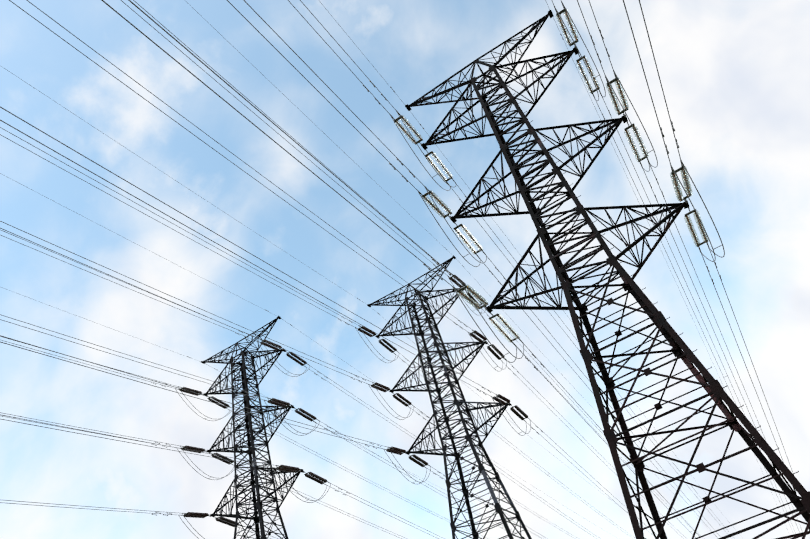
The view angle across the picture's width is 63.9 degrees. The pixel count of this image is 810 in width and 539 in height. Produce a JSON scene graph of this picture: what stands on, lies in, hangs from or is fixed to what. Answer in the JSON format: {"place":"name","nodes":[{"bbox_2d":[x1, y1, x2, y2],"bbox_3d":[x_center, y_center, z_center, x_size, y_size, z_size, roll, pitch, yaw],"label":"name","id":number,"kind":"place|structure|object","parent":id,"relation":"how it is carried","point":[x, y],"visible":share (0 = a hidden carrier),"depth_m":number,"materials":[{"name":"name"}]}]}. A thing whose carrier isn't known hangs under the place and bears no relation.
{"place":"outdoors","nodes":[
{"label":"outdoors","id":0,"kind":"place"},
{"bbox_2d":[201,316,304,538],"bbox_3d":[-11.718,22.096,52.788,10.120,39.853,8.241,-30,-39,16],"label":"pylon","id":1,"kind":"object","parent":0,"point":[251,450],"visible":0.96,"depth_m":57.83,"materials":[{"name":"grey metal"}]},
{"bbox_2d":[0,0,809,538],"label":"sky","id":2,"kind":"structure","parent":0,"point":[734,75],"materials":[{"name":"blue"}]},
{"bbox_2d":[367,255,531,538],"bbox_3d":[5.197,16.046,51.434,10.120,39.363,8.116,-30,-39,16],"label":"pylon","id":3,"kind":"object","parent":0,"point":[468,437],"visible":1,"depth_m":54.66,"materials":[{"name":"grey metal"}]},
{"bbox_2d":[405,10,809,538],"bbox_3d":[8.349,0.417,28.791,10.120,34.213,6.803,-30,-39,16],"label":"pylon","id":4,"kind":"object","parent":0,"point":[715,391],"visible":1,"depth_m":28.47,"materials":[{"name":"grey metal"}]},
{"label":"ground","id":5,"kind":"structure","parent":0,"visible":0},
{"bbox_2d":[0,173,616,538],"bbox_3d":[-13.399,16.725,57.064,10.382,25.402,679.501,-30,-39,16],"label":"pylon conductors","id":6,"kind":"object","parent":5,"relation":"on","point":[156,512],"visible":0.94,"depth_m":52.38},
{"bbox_2d":[175,339,330,527],"bbox_3d":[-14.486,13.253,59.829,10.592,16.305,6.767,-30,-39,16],"label":"pylon insulators","id":7,"kind":"object","parent":6,"relation":"attached to","point":[286,468],"visible":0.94,"depth_m":58.26,"materials":[{"name":"grey ceramic"}]},
{"bbox_2d":[0,0,699,538],"bbox_3d":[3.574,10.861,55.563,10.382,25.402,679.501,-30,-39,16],"label":"pylon conductors","id":8,"kind":"object","parent":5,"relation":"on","point":[268,272],"visible":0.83,"depth_m":37.32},
{"bbox_2d":[355,274,529,467],"bbox_3d":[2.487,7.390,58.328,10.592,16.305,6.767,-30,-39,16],"label":"pylon insulators","id":9,"kind":"object","parent":8,"relation":"attached to","point":[395,450],"visible":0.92,"depth_m":56.75,"materials":[{"name":"grey ceramic"}]},
{"bbox_2d":[101,0,805,538],"bbox_3d":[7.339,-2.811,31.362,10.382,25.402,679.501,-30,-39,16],"label":"pylon conductors","id":10,"kind":"object","parent":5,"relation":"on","point":[481,204],"visible":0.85,"depth_m":30.02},
{"bbox_2d":[390,2,708,346],"bbox_3d":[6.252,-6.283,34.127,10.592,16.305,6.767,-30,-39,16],"label":"pylon insulators","id":11,"kind":"object","parent":10,"relation":"attached to","point":[680,198],"visible":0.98,"depth_m":32.27,"materials":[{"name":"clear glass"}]}
]}

